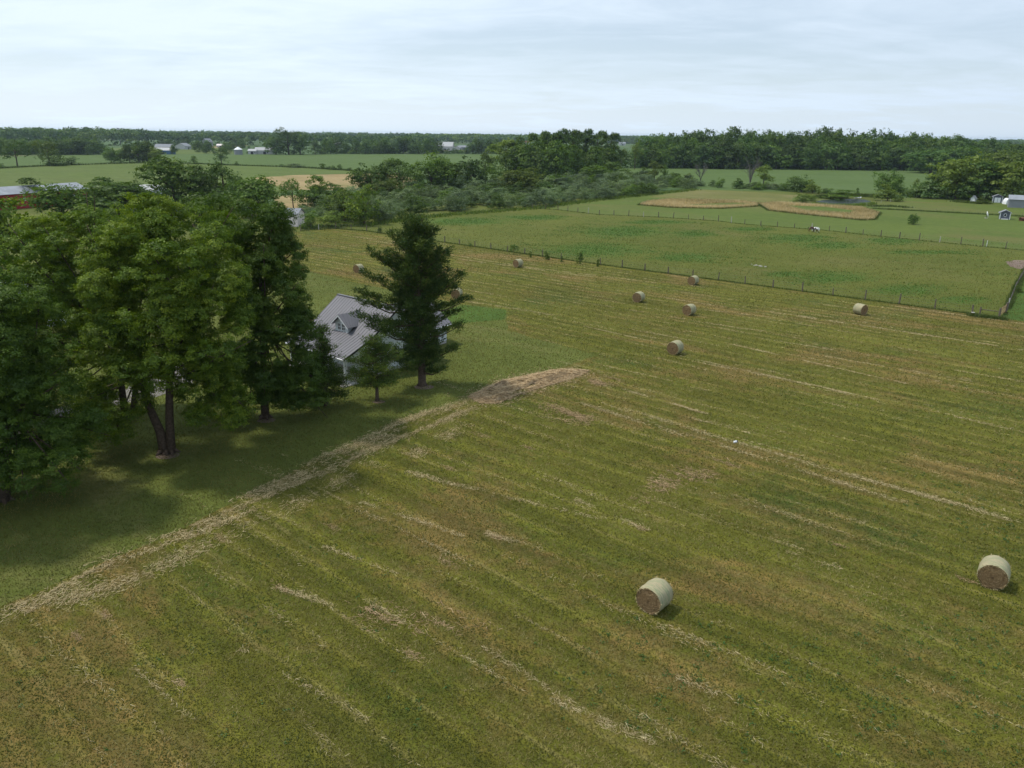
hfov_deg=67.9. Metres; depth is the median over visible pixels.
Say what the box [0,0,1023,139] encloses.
sky
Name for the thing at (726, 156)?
woodland tree
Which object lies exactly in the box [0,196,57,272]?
tree
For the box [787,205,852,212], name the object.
green hollow
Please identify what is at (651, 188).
olive shrub
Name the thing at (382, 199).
olive shrub
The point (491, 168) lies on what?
tree
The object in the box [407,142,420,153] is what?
hedge tree
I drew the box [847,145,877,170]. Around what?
woodland tree
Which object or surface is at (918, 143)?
woodland tree
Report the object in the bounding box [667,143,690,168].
woodland tree
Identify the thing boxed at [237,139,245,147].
farmyard tree
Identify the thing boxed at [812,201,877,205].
rushes
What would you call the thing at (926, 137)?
woodland tree
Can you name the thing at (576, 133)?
poplar tree
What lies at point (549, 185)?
olive shrub
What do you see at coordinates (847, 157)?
woodland tree
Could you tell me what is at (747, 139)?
woodland tree
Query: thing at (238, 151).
grain bin
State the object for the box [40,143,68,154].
woodland tree
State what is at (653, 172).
tree
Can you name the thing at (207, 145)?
farmyard tree
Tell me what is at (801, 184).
tree
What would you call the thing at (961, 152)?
tree
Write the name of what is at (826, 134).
woodland tree
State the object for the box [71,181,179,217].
tree
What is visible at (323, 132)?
distant woods
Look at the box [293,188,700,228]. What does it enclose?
rough margin
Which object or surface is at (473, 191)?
olive shrub
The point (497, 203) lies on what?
olive shrub
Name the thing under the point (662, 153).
woodland tree
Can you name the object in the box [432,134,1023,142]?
distant woods
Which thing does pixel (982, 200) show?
shrub
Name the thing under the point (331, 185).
tree
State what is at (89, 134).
distant woods
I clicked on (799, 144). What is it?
woodland tree
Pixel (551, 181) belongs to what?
shrub
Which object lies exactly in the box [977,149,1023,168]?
tree
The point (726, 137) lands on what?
woodland tree
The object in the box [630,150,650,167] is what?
woodland tree
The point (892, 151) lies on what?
woodland tree
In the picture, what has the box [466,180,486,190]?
olive shrub
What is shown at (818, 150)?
woodland tree
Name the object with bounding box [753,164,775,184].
tree
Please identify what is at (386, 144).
hedge tree
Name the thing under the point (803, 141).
woodland tree
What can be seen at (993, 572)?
hay bale
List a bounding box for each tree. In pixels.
[0,138,12,153]
[0,139,31,165]
[0,141,23,154]
[0,192,146,413]
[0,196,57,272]
[0,252,52,490]
[0,271,116,504]
[11,138,28,154]
[15,181,112,218]
[28,139,44,153]
[29,140,65,163]
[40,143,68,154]
[43,137,75,154]
[57,136,81,154]
[62,192,260,455]
[68,177,129,212]
[69,138,92,154]
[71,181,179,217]
[83,139,105,154]
[102,145,121,161]
[112,149,125,161]
[118,144,137,161]
[122,140,148,162]
[128,155,209,205]
[134,140,156,161]
[145,147,166,161]
[157,138,165,143]
[162,190,250,237]
[163,139,174,144]
[169,144,177,153]
[173,164,221,206]
[178,139,191,143]
[188,160,246,210]
[189,190,330,419]
[190,140,205,151]
[200,142,212,150]
[203,147,210,153]
[212,147,228,164]
[219,173,285,215]
[221,142,228,152]
[230,136,243,145]
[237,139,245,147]
[263,136,284,154]
[272,127,304,154]
[278,178,303,207]
[288,131,312,154]
[290,174,331,207]
[302,322,353,410]
[308,140,322,153]
[316,181,343,199]
[320,139,328,153]
[323,189,358,222]
[325,137,335,153]
[338,184,381,225]
[341,142,350,153]
[343,163,389,193]
[343,333,407,401]
[348,211,474,386]
[351,139,359,153]
[359,140,371,153]
[362,141,380,153]
[365,176,405,196]
[375,141,385,153]
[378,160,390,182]
[379,137,390,153]
[379,158,425,188]
[388,140,401,153]
[396,137,403,153]
[399,137,409,153]
[402,136,411,153]
[403,159,432,188]
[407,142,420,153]
[407,150,454,190]
[419,139,429,153]
[425,142,436,152]
[426,162,469,188]
[428,137,437,148]
[432,140,445,152]
[447,168,469,189]
[450,156,489,184]
[464,143,474,152]
[468,143,477,153]
[473,138,483,153]
[477,140,485,153]
[478,152,493,182]
[485,138,521,172]
[485,164,503,186]
[486,138,493,153]
[492,139,502,153]
[493,166,546,194]
[496,145,526,175]
[508,134,531,167]
[512,142,540,176]
[522,132,545,175]
[524,140,562,179]
[534,130,562,176]
[536,139,576,179]
[543,128,581,172]
[560,143,585,174]
[562,129,586,167]
[571,128,600,168]
[572,152,597,175]
[578,165,615,181]
[581,130,616,161]
[582,146,606,173]
[597,148,619,170]
[598,132,625,165]
[604,162,622,172]
[613,167,630,177]
[616,152,632,167]
[617,148,628,162]
[629,142,643,168]
[629,144,652,166]
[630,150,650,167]
[633,134,658,166]
[635,145,662,167]
[643,161,664,180]
[649,139,665,167]
[651,149,675,166]
[652,132,670,166]
[653,142,668,166]
[656,135,669,146]
[656,143,683,168]
[660,165,667,175]
[665,132,676,141]
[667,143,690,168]
[672,135,686,166]
[678,139,696,167]
[682,133,693,165]
[684,142,708,168]
[687,138,707,167]
[689,144,711,168]
[694,160,707,180]
[695,128,716,142]
[701,144,728,168]
[702,143,722,167]
[707,137,730,167]
[708,140,736,168]
[712,132,724,140]
[719,130,733,146]
[725,126,737,165]
[727,142,758,168]
[729,132,739,166]
[731,126,743,142]
[734,129,749,165]
[735,133,754,167]
[737,144,755,168]
[742,142,773,168]
[742,156,760,182]
[744,141,764,167]
[746,130,760,140]
[752,129,767,146]
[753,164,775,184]
[756,144,777,164]
[760,129,774,144]
[761,147,780,168]
[762,131,783,167]
[764,145,793,169]
[767,140,782,168]
[778,136,786,167]
[778,144,800,168]
[779,132,803,167]
[779,140,798,168]
[785,175,812,192]
[786,147,815,169]
[788,140,807,168]
[792,135,810,166]
[797,130,817,147]
[798,138,817,168]
[799,144,820,169]
[812,133,824,168]
[812,139,823,168]
[813,125,833,166]
[814,141,842,169]
[816,135,836,168]
[820,128,833,167]
[823,142,853,169]
[825,130,846,168]
[832,140,851,169]
[841,135,866,166]
[841,144,859,169]
[845,128,857,136]
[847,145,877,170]
[852,133,867,139]
[854,149,879,169]
[855,139,878,167]
[858,136,887,169]
[866,127,878,140]
[870,144,892,169]
[870,169,906,193]
[878,128,889,167]
[880,131,899,142]
[881,139,904,169]
[885,144,915,170]
[885,147,902,169]
[897,136,913,167]
[900,143,916,169]
[900,149,953,172]
[902,132,918,145]
[902,148,922,170]
[906,172,954,199]
[907,145,933,170]
[908,131,924,140]
[909,142,926,151]
[915,138,945,169]
[919,133,933,146]
[924,151,998,198]
[928,145,989,173]
[929,142,945,169]
[934,135,951,147]
[943,135,958,145]
[949,135,968,148]
[949,135,971,145]
[950,160,1019,200]
[951,140,974,147]
[969,140,980,146]
[969,169,1023,198]
[973,143,988,150]
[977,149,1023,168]
[977,159,1023,197]
[978,140,1002,150]
[993,142,1023,164]
[998,140,1013,147]
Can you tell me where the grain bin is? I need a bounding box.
[234,147,242,154]
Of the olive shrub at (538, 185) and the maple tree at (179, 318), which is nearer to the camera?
the maple tree at (179, 318)
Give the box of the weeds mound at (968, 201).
[950,200,992,204]
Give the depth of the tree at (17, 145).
510.94 m
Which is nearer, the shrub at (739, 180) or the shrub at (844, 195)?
the shrub at (844, 195)
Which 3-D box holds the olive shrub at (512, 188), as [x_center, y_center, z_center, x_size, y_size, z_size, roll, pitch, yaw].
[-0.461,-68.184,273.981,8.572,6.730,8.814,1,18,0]
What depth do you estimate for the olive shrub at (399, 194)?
243.79 m
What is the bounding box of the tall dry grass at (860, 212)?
[640,197,879,219]
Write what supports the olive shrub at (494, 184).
on the ground at (257, 143)
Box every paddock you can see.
[546,193,1023,249]
[653,189,797,201]
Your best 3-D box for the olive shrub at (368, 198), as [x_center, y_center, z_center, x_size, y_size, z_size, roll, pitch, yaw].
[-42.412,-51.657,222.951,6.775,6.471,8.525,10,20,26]
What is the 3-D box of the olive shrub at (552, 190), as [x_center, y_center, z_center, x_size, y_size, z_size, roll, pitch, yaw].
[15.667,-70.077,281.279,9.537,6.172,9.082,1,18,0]
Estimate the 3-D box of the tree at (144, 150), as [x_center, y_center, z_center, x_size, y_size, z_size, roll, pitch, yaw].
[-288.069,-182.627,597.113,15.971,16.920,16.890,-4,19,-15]
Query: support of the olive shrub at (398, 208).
on the meadow
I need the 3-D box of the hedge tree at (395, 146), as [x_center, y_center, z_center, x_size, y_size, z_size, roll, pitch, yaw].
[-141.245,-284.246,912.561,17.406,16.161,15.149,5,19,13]
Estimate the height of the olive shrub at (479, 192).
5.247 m
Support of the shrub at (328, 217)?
on the meadow
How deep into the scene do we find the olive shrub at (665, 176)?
379.83 m
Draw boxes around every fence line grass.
[0,161,411,176]
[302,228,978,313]
[533,208,1023,250]
[637,198,758,208]
[759,201,882,220]
[873,207,1023,216]
[965,311,1011,320]
[1002,263,1023,309]
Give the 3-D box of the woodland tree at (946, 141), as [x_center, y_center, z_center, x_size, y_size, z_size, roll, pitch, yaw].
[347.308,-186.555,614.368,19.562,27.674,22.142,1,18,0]
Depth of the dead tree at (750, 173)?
378.81 m
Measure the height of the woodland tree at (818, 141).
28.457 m
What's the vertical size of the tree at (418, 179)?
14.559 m
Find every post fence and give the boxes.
[300,223,973,311]
[532,204,1014,248]
[1009,271,1023,303]
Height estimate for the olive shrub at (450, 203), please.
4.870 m
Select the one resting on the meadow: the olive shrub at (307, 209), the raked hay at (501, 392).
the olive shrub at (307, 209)
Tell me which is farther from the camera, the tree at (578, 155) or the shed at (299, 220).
the tree at (578, 155)
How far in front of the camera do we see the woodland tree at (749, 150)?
587.66 m
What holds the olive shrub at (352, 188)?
on the ground at (257, 143)
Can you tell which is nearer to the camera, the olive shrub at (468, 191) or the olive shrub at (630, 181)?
the olive shrub at (468, 191)
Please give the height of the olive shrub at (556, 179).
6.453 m
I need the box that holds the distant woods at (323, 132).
[17,128,1023,139]
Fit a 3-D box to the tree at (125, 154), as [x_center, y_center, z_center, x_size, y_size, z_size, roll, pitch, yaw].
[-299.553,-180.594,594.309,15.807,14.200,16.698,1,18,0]
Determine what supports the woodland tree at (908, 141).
on the crop field at (850, 179)
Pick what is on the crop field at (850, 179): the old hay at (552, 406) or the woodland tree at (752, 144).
the woodland tree at (752, 144)
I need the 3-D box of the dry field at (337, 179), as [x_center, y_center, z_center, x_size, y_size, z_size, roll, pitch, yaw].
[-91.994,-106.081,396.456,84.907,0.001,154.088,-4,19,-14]
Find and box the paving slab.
[340,381,358,387]
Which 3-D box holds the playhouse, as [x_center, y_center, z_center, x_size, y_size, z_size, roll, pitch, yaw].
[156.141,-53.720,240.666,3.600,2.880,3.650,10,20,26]
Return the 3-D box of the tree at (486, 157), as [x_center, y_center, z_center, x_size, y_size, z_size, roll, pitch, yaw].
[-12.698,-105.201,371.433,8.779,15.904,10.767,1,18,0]
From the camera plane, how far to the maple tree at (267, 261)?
62.75 m
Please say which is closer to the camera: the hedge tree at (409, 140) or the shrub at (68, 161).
the shrub at (68, 161)
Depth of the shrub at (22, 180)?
245.86 m
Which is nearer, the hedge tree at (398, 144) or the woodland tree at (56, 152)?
the woodland tree at (56, 152)
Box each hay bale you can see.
[353,264,363,272]
[451,288,462,298]
[513,259,523,266]
[632,291,644,302]
[635,576,673,613]
[667,340,683,354]
[682,303,696,314]
[687,275,698,284]
[852,303,868,314]
[976,554,1010,590]
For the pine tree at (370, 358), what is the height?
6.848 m
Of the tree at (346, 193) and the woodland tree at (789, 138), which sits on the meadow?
the tree at (346, 193)
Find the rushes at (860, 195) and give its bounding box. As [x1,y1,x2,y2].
[814,192,899,199]
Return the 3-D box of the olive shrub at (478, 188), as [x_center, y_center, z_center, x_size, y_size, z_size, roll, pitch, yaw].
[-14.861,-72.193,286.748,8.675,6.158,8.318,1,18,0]
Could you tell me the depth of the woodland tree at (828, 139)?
597.86 m
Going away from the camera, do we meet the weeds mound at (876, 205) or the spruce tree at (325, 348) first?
the spruce tree at (325, 348)
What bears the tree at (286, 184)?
on the ground at (257, 143)
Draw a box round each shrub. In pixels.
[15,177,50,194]
[41,156,67,165]
[63,157,79,164]
[190,155,196,163]
[281,163,307,167]
[299,205,315,215]
[299,209,321,228]
[305,190,325,206]
[311,206,325,219]
[315,196,341,211]
[316,196,334,214]
[317,210,349,227]
[322,204,347,221]
[337,185,358,197]
[364,197,373,219]
[365,197,393,220]
[367,193,393,211]
[371,187,386,199]
[372,198,399,218]
[372,207,392,219]
[380,189,397,207]
[381,191,411,208]
[391,185,414,199]
[392,202,404,214]
[397,188,421,203]
[398,194,427,215]
[403,180,420,193]
[410,197,431,210]
[420,184,439,200]
[422,196,444,210]
[434,184,458,200]
[436,187,452,203]
[437,197,463,210]
[441,191,471,208]
[444,194,466,210]
[457,184,477,200]
[462,190,477,204]
[465,184,480,198]
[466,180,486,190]
[466,198,476,207]
[473,190,486,203]
[475,185,493,201]
[475,188,496,205]
[485,182,504,196]
[486,193,508,208]
[487,178,502,189]
[488,187,515,204]
[499,193,521,207]
[501,186,519,202]
[509,181,529,196]
[510,244,518,251]
[514,191,527,201]
[517,196,526,205]
[519,196,534,206]
[525,191,543,203]
[526,188,550,205]
[532,182,547,192]
[540,190,560,203]
[542,175,556,186]
[542,181,552,188]
[543,186,564,202]
[544,178,557,187]
[550,176,570,186]
[554,178,570,187]
[554,181,571,192]
[554,186,564,196]
[557,177,574,189]
[558,190,572,201]
[564,187,579,200]
[566,173,582,182]
[569,182,584,195]
[571,174,585,183]
[572,175,590,187]
[576,253,583,263]
[578,186,595,198]
[584,175,597,182]
[590,189,603,197]
[593,181,616,197]
[594,173,611,184]
[598,174,612,187]
[606,180,623,192]
[608,175,623,183]
[609,188,621,196]
[615,181,632,195]
[618,178,635,190]
[619,182,639,195]
[630,177,644,184]
[635,182,648,193]
[636,174,654,182]
[646,183,659,191]
[646,184,657,194]
[653,181,667,189]
[659,174,674,185]
[667,174,683,186]
[678,177,695,187]
[681,175,697,187]
[715,178,725,187]
[730,178,743,187]
[749,186,763,189]
[767,184,781,189]
[792,193,810,202]
[803,179,820,193]
[804,194,818,200]
[818,189,859,199]
[873,183,903,201]
[901,187,913,195]
[907,213,920,224]
[974,198,993,202]
[1015,285,1022,292]
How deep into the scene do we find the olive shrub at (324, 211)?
214.81 m
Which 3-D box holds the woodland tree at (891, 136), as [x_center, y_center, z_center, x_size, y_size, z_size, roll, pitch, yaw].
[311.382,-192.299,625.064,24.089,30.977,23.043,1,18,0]
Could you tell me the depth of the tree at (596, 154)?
453.07 m
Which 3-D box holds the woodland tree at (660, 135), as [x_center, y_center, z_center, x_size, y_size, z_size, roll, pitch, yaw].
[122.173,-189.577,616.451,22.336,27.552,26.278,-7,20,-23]
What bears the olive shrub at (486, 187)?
on the ground at (257, 143)
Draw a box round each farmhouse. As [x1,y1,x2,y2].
[175,143,190,148]
[202,138,212,144]
[286,294,451,383]
[439,142,453,150]
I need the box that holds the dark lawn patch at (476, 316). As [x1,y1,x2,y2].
[441,305,505,322]
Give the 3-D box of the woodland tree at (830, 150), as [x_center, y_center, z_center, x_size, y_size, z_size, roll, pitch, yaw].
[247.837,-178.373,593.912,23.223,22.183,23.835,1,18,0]
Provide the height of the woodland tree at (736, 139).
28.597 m
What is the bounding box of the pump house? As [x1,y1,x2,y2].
[970,195,976,200]
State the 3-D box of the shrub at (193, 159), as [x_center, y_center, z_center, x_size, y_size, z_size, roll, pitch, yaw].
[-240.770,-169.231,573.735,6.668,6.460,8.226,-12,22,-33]
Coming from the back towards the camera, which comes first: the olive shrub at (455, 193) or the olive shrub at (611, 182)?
the olive shrub at (611, 182)
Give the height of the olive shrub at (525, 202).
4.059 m
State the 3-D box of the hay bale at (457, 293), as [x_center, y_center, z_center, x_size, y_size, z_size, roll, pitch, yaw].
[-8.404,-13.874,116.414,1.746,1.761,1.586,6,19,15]
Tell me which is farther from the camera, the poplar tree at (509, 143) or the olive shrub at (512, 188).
the poplar tree at (509, 143)
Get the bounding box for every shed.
[154,144,175,147]
[248,149,256,153]
[255,147,274,153]
[274,208,305,226]
[992,194,1002,202]
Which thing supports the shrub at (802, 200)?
on the paddock at (993, 230)
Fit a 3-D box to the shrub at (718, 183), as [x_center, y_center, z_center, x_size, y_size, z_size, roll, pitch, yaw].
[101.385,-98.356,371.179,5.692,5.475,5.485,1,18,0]
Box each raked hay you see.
[447,365,594,407]
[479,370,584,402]
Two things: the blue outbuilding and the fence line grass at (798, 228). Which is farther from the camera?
the blue outbuilding
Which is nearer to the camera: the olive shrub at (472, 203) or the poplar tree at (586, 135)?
the olive shrub at (472, 203)
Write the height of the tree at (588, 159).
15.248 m
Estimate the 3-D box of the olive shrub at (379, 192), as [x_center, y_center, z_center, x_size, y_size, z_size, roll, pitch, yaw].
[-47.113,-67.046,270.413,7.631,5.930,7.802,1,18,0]
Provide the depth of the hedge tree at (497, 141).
946.00 m
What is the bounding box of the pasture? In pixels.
[337,209,1023,315]
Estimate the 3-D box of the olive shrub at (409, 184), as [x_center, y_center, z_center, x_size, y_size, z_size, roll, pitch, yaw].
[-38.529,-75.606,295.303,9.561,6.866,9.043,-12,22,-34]
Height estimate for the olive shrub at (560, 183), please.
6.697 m
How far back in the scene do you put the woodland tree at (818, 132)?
624.09 m
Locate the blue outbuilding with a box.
[158,148,175,153]
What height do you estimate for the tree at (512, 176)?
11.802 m
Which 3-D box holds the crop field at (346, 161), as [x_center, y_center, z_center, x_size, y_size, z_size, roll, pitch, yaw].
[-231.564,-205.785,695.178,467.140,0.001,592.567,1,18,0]
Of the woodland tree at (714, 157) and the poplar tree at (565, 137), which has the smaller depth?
the poplar tree at (565, 137)
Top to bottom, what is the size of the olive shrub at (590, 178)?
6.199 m
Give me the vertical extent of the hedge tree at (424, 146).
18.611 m
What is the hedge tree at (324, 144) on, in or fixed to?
on the ground at (257, 143)
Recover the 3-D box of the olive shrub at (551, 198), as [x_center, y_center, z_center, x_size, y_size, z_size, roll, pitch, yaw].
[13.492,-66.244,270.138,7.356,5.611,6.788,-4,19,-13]
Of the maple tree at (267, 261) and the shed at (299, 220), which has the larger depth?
the shed at (299, 220)
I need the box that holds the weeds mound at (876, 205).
[867,204,915,207]
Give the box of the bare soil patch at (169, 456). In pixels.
[156,453,178,458]
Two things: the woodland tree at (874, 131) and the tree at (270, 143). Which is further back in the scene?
the tree at (270, 143)
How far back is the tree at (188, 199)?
171.56 m
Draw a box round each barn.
[0,182,88,209]
[139,184,164,193]
[1007,195,1023,207]
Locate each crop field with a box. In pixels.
[0,154,507,178]
[0,163,416,206]
[110,145,233,153]
[618,167,948,194]
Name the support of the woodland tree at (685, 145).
on the crop field at (850, 179)
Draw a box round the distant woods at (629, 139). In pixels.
[151,130,1022,145]
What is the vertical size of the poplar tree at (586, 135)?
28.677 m
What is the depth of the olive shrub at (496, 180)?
325.27 m
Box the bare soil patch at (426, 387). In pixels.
[414,385,433,388]
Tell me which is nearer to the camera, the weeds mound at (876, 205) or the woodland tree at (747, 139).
the weeds mound at (876, 205)
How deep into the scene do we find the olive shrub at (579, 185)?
302.06 m
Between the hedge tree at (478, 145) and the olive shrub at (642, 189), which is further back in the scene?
the hedge tree at (478, 145)
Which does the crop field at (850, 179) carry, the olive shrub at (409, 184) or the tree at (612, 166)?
the tree at (612, 166)
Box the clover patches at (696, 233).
[434,211,1019,305]
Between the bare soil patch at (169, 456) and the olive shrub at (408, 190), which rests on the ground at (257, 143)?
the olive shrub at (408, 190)
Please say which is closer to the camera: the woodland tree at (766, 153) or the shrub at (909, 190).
the shrub at (909, 190)
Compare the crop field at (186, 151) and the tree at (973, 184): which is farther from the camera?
the crop field at (186, 151)
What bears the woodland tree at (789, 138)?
on the crop field at (850, 179)
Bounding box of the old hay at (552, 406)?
[68,374,976,686]
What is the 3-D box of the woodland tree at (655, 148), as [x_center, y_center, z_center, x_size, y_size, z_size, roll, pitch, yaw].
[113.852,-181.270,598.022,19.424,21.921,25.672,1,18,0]
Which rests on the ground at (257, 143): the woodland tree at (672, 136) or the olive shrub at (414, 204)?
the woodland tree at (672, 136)
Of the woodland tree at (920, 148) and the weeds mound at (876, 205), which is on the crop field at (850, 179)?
the woodland tree at (920, 148)
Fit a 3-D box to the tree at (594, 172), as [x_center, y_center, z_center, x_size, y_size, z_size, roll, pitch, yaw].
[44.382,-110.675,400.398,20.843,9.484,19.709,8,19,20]
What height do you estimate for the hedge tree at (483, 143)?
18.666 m
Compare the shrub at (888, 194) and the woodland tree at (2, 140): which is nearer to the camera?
the shrub at (888, 194)
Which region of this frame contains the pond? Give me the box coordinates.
[817,199,870,204]
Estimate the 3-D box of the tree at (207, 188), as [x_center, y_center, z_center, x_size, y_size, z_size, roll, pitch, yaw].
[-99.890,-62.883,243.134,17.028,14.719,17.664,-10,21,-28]
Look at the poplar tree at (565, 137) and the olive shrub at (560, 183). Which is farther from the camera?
the poplar tree at (565, 137)
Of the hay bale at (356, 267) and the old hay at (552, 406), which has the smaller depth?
the old hay at (552, 406)
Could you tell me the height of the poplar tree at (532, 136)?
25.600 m
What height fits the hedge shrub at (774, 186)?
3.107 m
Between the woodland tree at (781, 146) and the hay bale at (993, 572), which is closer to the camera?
the hay bale at (993, 572)
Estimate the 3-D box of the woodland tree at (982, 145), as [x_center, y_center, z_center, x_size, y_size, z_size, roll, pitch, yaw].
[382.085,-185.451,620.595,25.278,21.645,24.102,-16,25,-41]
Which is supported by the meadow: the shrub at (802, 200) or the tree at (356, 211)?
the tree at (356, 211)
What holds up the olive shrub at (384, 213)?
on the meadow
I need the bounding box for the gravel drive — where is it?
[18,371,191,432]
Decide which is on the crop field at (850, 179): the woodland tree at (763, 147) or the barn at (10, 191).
the woodland tree at (763, 147)
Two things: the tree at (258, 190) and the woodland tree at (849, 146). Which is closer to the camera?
the tree at (258, 190)
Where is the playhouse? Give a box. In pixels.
[999,209,1012,219]
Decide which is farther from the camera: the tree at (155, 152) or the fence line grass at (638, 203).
the tree at (155, 152)
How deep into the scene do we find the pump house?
305.92 m
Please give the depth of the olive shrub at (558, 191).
305.98 m
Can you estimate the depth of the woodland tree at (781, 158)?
589.33 m
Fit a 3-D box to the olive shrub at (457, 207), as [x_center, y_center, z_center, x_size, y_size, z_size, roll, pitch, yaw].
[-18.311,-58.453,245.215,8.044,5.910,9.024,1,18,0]
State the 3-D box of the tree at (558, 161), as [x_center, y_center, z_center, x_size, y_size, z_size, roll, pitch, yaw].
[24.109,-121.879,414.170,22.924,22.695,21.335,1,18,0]
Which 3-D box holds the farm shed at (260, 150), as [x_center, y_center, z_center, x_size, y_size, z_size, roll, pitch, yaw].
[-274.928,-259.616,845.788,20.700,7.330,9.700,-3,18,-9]
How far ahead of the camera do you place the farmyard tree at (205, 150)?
840.50 m
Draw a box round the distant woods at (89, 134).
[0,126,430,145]
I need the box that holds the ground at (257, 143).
[3,137,1022,216]
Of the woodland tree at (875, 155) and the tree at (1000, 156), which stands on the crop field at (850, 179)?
the woodland tree at (875, 155)
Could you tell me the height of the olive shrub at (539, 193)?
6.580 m
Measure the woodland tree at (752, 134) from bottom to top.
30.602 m
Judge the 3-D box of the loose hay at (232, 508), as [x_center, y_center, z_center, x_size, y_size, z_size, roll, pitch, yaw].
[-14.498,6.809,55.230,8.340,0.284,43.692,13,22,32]
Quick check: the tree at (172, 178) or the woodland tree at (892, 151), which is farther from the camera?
the woodland tree at (892, 151)
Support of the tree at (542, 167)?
on the ground at (257, 143)
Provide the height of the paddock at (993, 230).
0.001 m
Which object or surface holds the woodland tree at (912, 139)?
on the ground at (257, 143)
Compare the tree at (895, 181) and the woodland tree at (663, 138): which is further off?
the woodland tree at (663, 138)
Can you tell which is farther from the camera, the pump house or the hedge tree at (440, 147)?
the hedge tree at (440, 147)
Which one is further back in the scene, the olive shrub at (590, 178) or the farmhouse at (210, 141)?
the farmhouse at (210, 141)
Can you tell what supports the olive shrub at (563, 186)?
on the ground at (257, 143)
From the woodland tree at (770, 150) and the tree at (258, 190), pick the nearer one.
the tree at (258, 190)
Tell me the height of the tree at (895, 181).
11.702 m
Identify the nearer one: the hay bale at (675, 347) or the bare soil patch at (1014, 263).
the hay bale at (675, 347)
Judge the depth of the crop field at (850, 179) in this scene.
478.81 m
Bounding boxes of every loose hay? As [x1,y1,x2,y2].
[0,397,481,620]
[31,236,1023,767]
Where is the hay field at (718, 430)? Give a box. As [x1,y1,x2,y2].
[0,228,1023,767]
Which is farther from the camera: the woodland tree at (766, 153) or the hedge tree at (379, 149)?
the hedge tree at (379, 149)
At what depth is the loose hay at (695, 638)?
53.55 m
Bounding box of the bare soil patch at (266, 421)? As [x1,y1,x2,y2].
[257,418,274,422]
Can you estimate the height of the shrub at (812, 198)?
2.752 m
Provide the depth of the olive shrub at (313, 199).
251.20 m
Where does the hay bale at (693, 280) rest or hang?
on the hay field at (718, 430)
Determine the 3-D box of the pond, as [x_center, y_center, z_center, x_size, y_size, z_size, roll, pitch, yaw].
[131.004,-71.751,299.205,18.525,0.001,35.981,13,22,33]
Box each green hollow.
[690,202,750,205]
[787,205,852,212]
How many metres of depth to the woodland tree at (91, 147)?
762.26 m
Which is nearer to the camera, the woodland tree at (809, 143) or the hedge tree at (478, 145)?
the woodland tree at (809, 143)
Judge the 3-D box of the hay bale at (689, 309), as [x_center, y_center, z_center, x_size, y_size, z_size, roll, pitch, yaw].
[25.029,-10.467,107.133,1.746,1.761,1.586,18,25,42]
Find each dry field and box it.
[256,174,405,189]
[274,195,317,208]
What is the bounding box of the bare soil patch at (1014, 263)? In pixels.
[1007,260,1023,268]
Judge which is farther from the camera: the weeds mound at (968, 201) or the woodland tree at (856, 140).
the woodland tree at (856, 140)
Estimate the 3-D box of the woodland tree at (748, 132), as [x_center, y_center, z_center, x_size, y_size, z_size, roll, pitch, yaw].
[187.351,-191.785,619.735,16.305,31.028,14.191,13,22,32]
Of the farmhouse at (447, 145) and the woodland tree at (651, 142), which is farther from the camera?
the farmhouse at (447, 145)
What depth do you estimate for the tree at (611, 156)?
464.10 m
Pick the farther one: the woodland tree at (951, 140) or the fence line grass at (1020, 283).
the woodland tree at (951, 140)
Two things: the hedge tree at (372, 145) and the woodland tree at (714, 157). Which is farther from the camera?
the hedge tree at (372, 145)
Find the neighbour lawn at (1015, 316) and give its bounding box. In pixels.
[1003,282,1023,320]
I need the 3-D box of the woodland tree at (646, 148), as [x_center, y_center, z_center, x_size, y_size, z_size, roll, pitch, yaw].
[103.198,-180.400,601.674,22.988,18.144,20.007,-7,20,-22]
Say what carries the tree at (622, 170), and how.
on the crop field at (850, 179)
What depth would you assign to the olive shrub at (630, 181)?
332.56 m
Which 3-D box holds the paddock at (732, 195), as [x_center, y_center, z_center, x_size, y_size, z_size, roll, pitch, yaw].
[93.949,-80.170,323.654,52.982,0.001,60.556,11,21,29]
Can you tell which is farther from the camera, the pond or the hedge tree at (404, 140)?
the hedge tree at (404, 140)
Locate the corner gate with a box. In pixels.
[979,302,1009,315]
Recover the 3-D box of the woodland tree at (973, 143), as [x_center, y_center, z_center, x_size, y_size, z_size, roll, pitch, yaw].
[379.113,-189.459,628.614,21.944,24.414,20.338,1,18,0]
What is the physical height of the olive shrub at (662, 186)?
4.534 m
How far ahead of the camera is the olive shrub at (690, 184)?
364.87 m
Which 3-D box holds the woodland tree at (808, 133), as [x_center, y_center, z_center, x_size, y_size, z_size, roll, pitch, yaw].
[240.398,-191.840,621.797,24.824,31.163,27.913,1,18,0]
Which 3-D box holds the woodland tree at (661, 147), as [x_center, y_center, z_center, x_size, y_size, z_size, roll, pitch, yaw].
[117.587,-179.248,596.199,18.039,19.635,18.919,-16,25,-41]
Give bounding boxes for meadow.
[0,189,1021,605]

